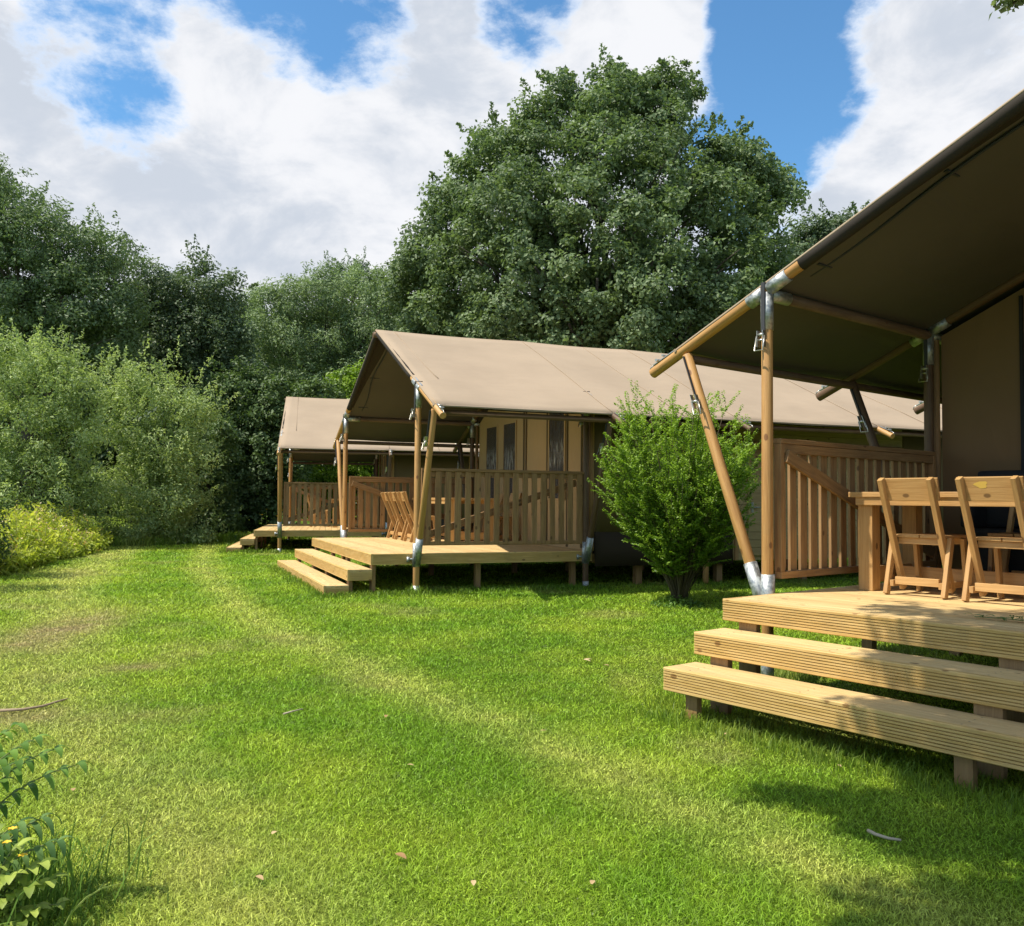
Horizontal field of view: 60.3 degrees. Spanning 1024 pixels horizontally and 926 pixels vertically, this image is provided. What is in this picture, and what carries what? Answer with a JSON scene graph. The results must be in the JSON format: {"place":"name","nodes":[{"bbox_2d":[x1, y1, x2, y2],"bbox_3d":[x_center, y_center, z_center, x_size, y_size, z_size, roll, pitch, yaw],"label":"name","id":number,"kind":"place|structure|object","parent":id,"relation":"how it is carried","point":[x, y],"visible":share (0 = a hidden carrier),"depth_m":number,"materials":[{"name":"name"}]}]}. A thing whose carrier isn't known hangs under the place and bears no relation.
{"place":"outdoors","nodes":[
{"label":"outdoors","id":0,"kind":"place"},
{"bbox_2d":[0,499,1023,925],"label":"lawn","id":1,"kind":"structure","parent":0,"point":[490,739],"depth_m":4.38,"materials":[{"name":"green plant"}]},
{"bbox_2d":[0,467,16,567],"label":"bindweed shrub","id":2,"kind":"object","parent":1,"relation":"on","point":[7,551],"visible":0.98,"depth_m":13.42,"materials":[{"name":"green plant"}]},
{"bbox_2d":[0,698,67,711],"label":"stick","id":3,"kind":"object","parent":1,"relation":"on","point":[23,709],"visible":1,"depth_m":5.58,"materials":[{"name":"brown wood"}]},
{"bbox_2d":[0,823,70,925],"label":"leafy plant","id":4,"kind":"object","parent":1,"relation":"on","point":[21,917],"visible":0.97,"depth_m":2.76,"materials":[{"name":"green plant"}]},
{"bbox_2d":[0,812,80,894],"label":"leafy plant","id":5,"kind":"object","parent":1,"relation":"on","point":[49,844],"visible":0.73,"depth_m":2.88,"materials":[{"name":"green plant"}]},
{"bbox_2d":[0,722,93,822],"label":"leafy plant","id":6,"kind":"object","parent":1,"relation":"on","point":[15,770],"visible":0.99,"depth_m":3.01,"materials":[{"name":"green plant"}]},
{"bbox_2d":[0,499,114,576],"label":"herb bed","id":7,"kind":"object","parent":1,"relation":"on","point":[34,554],"visible":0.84,"depth_m":16.87,"materials":[{"name":"green plant"}]},
{"bbox_2d":[0,316,142,534],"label":"willow shrub","id":8,"kind":"object","parent":1,"relation":"on","point":[22,370],"visible":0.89,"depth_m":21.43,"materials":[{"name":"green plant"}]},
{"bbox_2d":[0,153,160,515],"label":"broadleaf tree","id":9,"kind":"object","parent":1,"relation":"on","point":[30,300],"visible":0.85,"depth_m":27.06,"materials":[{"name":"green plant"}]},
{"bbox_2d":[0,791,180,925],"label":"tall grass","id":10,"kind":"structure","parent":1,"relation":"on","point":[32,876],"depth_m":3.02,"materials":[{"name":"green plant"}]},
{"bbox_2d":[65,883,120,925],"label":"grass stalk","id":11,"kind":"object","parent":1,"relation":"on","point":[82,901],"depth_m":2.82,"materials":[{"name":"green plant"}]},
{"bbox_2d":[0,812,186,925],"bbox_3d":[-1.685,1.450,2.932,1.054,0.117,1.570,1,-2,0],"label":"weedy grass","id":12,"kind":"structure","parent":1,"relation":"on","point":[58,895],"depth_m":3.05,"materials":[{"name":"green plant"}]},
{"bbox_2d":[79,334,239,543],"bbox_3d":[-9.648,-0.505,23.706,4.465,5.865,3.209,1,-2,0],"label":"willow shrub","id":13,"kind":"object","parent":1,"relation":"on","point":[175,511],"visible":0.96,"depth_m":23.38,"materials":[{"name":"green plant"}]},
{"bbox_2d":[89,234,267,451],"bbox_3d":[-11.885,-2.783,31.751,7.324,10.545,5.357,-2,-3,41],"label":"alder tree","id":14,"kind":"object","parent":1,"relation":"on","point":[173,312],"visible":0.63,"depth_m":30.85,"materials":[{"name":"green plant"}]},
{"bbox_2d":[150,411,247,535],"bbox_3d":[-9.360,0.434,26.495,2.792,3.988,3.209,1,-3,-18],"label":"dark shrub","id":15,"kind":"object","parent":1,"relation":"on","point":[227,480],"visible":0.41,"depth_m":26.09,"materials":[{"name":"green plant"}]},
{"bbox_2d":[183,352,348,532],"bbox_3d":[-8.470,-0.582,29.407,5.979,6.048,3.796,1,-2,0],"label":"dark shrub","id":16,"kind":"object","parent":1,"relation":"on","point":[253,471],"visible":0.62,"depth_m":28.67,"materials":[{"name":"green plant"}]},
{"bbox_2d":[260,510,309,524],"bbox_3d":[-6.527,1.795,26.148,1.960,0.865,0.954,1,-3,-19],"label":"flowering plant","id":17,"kind":"object","parent":1,"relation":"on","point":[282,518],"visible":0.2,"depth_m":26.19,"materials":[{"name":"green plant"}]},
{"bbox_2d":[283,708,302,714],"bbox_3d":[-1.382,1.567,5.564,0.015,0.012,0.160,-1,-3,33],"label":"stick","id":18,"kind":"object","parent":1,"relation":"on","point":[292,711],"visible":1,"depth_m":5.56,"materials":[{"name":"beige wood"}]},
{"bbox_2d":[226,482,391,551],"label":"wooden deck","id":19,"kind":"structure","parent":1,"relation":"on","point":[298,529],"depth_m":20.83,"materials":[{"name":"brown wood"}]},
{"bbox_2d":[307,495,328,526],"bbox_3d":[-5.172,1.275,23.469,0.644,0.846,0.440,1,-2,-10],"label":"wooden chair","id":20,"kind":"object","parent":19,"relation":"on","point":[308,501],"visible":0.36,"depth_m":23.27,"materials":[{"name":"brown wood"}]},
{"bbox_2d":[331,499,363,527],"bbox_3d":[-4.500,1.357,24.118,0.908,0.743,2.200,1,-2,-12],"label":"wooden table","id":21,"kind":"object","parent":19,"relation":"on","point":[332,501],"visible":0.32,"depth_m":23.14,"materials":[{"name":"brown wood"}]},
{"bbox_2d":[206,254,418,522],"bbox_3d":[-8.415,-3.250,37.858,10.450,11.967,5.543,1,-2,0],"label":"willow tree","id":22,"kind":"object","parent":1,"relation":"on","point":[352,327],"visible":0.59,"depth_m":36.88,"materials":[{"name":"green plant"}]},
{"bbox_2d":[283,359,378,518],"bbox_3d":[-4.507,-0.672,33.574,8.608,6.536,3.899,1,-2,0],"label":"green shrub","id":23,"kind":"object","parent":1,"relation":"on","point":[329,473],"visible":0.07,"depth_m":32.69,"materials":[{"name":"green plant"}]},
{"bbox_2d":[0,265,668,518],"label":"woodland","id":24,"kind":"object","parent":1,"relation":"on","point":[102,455],"depth_m":46.48,"materials":[{"name":"green plant"}]},
{"bbox_2d":[308,246,377,347],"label":"birch tree","id":25,"kind":"object","parent":1,"relation":"on","point":[345,265],"visible":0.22,"depth_m":44.40,"materials":[{"name":"green plant"}]},
{"bbox_2d":[274,397,478,552],"bbox_3d":[-1.075,0.410,24.101,10.127,4.140,7.321,1,-2,-12],"label":"safari tent","id":26,"kind":"object","parent":1,"relation":"on","point":[309,429],"visible":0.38,"depth_m":21.33,"materials":[{"name":"beige fabric"}]},
{"bbox_2d":[396,852,405,858],"bbox_3d":[-0.423,1.492,3.353,0.061,0.009,0.030,-2,-3,42],"label":"fallen leaf","id":27,"kind":"object","parent":1,"relation":"on","point":[401,854],"visible":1,"depth_m":3.35,"materials":[{"name":"beige plant"}]},
{"bbox_2d":[277,468,591,595],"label":"wooden deck","id":28,"kind":"structure","parent":1,"relation":"on","point":[372,552],"depth_m":12.28,"materials":[{"name":"brown wood"}]},
{"bbox_2d":[380,492,409,538],"bbox_3d":[-2.047,0.953,16.066,0.644,0.846,0.440,1,-3,-21],"label":"wooden chair","id":29,"kind":"object","parent":28,"relation":"on","point":[386,498],"visible":0.41,"depth_m":16.13,"materials":[{"name":"brown wood"}]},
{"bbox_2d":[388,492,411,540],"bbox_3d":[-1.834,0.932,15.528,0.644,0.846,0.440,2,-3,-23],"label":"wooden chair","id":30,"kind":"object","parent":28,"relation":"on","point":[393,496],"visible":0.5,"depth_m":15.53,"materials":[{"name":"brown wood"}]},
{"bbox_2d":[397,491,434,542],"bbox_3d":[-1.595,0.906,14.869,0.644,0.846,0.440,1,-3,-21],"label":"wooden chair","id":31,"kind":"object","parent":28,"relation":"on","point":[402,496],"visible":0.62,"depth_m":14.90,"materials":[{"name":"brown wood"}]},
{"bbox_2d":[412,498,493,540],"bbox_3d":[-1.027,0.984,15.445,0.908,0.743,2.200,1,-3,-21],"label":"wooden table","id":32,"kind":"object","parent":28,"relation":"on","point":[472,502],"visible":0.27,"depth_m":14.54,"materials":[{"name":"brown wood"}]},
{"bbox_2d":[471,493,502,539],"bbox_3d":[-0.465,0.960,15.886,0.644,0.846,0.440,1,-3,-20],"label":"wooden chair","id":33,"kind":"object","parent":28,"relation":"on","point":[501,498],"visible":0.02,"depth_m":15.79,"materials":[{"name":"brown wood"}]},
{"bbox_2d":[480,493,521,540],"bbox_3d":[-0.170,0.931,15.138,0.643,0.846,0.440,2,-3,-24],"label":"wooden chair","id":34,"kind":"object","parent":28,"relation":"on","point":[510,522],"visible":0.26,"depth_m":15.16,"materials":[{"name":"brown wood"}]},
{"bbox_2d":[0,568,1023,925],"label":"clover","id":35,"kind":"object","parent":1,"relation":"on","point":[460,760],"visible":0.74,"depth_m":4.52,"materials":[{"name":"green plant"}]},
{"bbox_2d":[366,43,810,353],"bbox_3d":[2.979,-6.306,29.195,16.538,17.726,9.390,1,-2,0],"label":"oak tree","id":36,"kind":"object","parent":1,"relation":"on","point":[606,302],"visible":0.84,"depth_m":27.87,"materials":[{"name":"green plant"}]},
{"bbox_2d":[333,329,942,589],"bbox_3d":[2.430,0.055,15.825,10.127,4.140,7.321,1,-3,-21],"label":"safari tent","id":37,"kind":"object","parent":1,"relation":"on","point":[512,405],"visible":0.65,"depth_m":13.76,"materials":[{"name":"fabric"}]},
{"bbox_2d":[648,595,705,608],"bbox_3d":[2.010,1.665,10.717,0.689,0.159,0.700,1,-2,0],"label":"weed tuft","id":38,"kind":"object","parent":1,"relation":"on","point":[671,602],"visible":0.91,"depth_m":10.55,"materials":[{"name":"green plant"}]},
{"bbox_2d":[586,378,773,601],"bbox_3d":[2.063,0.366,10.821,2.293,2.790,2.242,1,-2,0],"label":"garden bush","id":39,"kind":"object","parent":1,"relation":"on","point":[678,524],"visible":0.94,"depth_m":10.54,"materials":[{"name":"green plant"}]},
{"bbox_2d":[772,198,869,260],"bbox_3d":[14.854,-4.386,39.137,8.846,14.723,5.730,1,-2,0],"label":"oak tree","id":40,"kind":"object","parent":1,"relation":"on","point":[819,230],"visible":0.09,"depth_m":38.26,"materials":[{"name":"green plant"}]},
{"bbox_2d":[649,89,1023,675],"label":"safari tent","id":41,"kind":"object","parent":1,"relation":"on","point":[910,285],"visible":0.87,"depth_m":7.13,"materials":[{"name":"fabric"}]},
{"bbox_2d":[663,438,1023,792],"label":"wooden deck","id":42,"kind":"structure","parent":1,"relation":"on","point":[988,735],"depth_m":5.29,"materials":[{"name":"brown wood"}]},
{"bbox_2d":[877,477,970,599],"bbox_3d":[2.979,0.533,6.373,0.644,0.846,0.440,3,-3,-41],"label":"wooden chair","id":43,"kind":"object","parent":42,"relation":"on","point":[908,489],"visible":0.88,"depth_m":6.29,"materials":[{"name":"brown wood"}]},
{"bbox_2d":[848,492,1023,590],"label":"wooden table","id":44,"kind":"object","parent":42,"relation":"on","point":[872,570],"visible":0.54,"depth_m":6.67,"materials":[{"name":"brown wood"}]},
{"bbox_2d":[955,475,1023,601],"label":"wooden chair","id":45,"kind":"object","parent":42,"relation":"on","point":[1000,488],"visible":1,"depth_m":5.86,"materials":[{"name":"brown wood"}]},
{"bbox_2d":[960,470,1023,571],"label":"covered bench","id":46,"kind":"object","parent":42,"relation":"on","point":[992,519],"visible":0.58,"depth_m":7.41,"materials":[{"name":"black fabric"}]},
{"bbox_2d":[965,613,1023,620],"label":"fallen sprig","id":47,"kind":"object","parent":42,"relation":"on","point":[1005,618],"visible":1,"depth_m":4.99,"materials":[{"name":"green plant"}]},
{"bbox_2d":[988,507,1023,572],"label":"wooden chair","id":48,"kind":"object","parent":42,"relation":"on","point":[1005,555],"visible":0.29,"depth_m":7.03,"materials":[{"name":"brown wood"}]},
{"bbox_2d":[867,829,900,840],"bbox_3d":[1.521,1.528,3.616,0.031,0.016,0.142,3,-3,-42],"label":"stick","id":49,"kind":"object","parent":1,"relation":"on","point":[881,835],"visible":1,"depth_m":3.61,"materials":[{"name":"beige wood"}]},
{"bbox_2d":[988,0,1023,20],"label":"overhanging oak tree","id":50,"kind":"object","parent":1,"relation":"on","point":[1007,5],"visible":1,"depth_m":5.37,"materials":[{"name":"green plant"}]},
{"bbox_2d":[0,0,1023,495],"label":"sky","id":51,"kind":"structure","parent":0,"point":[279,135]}
]}

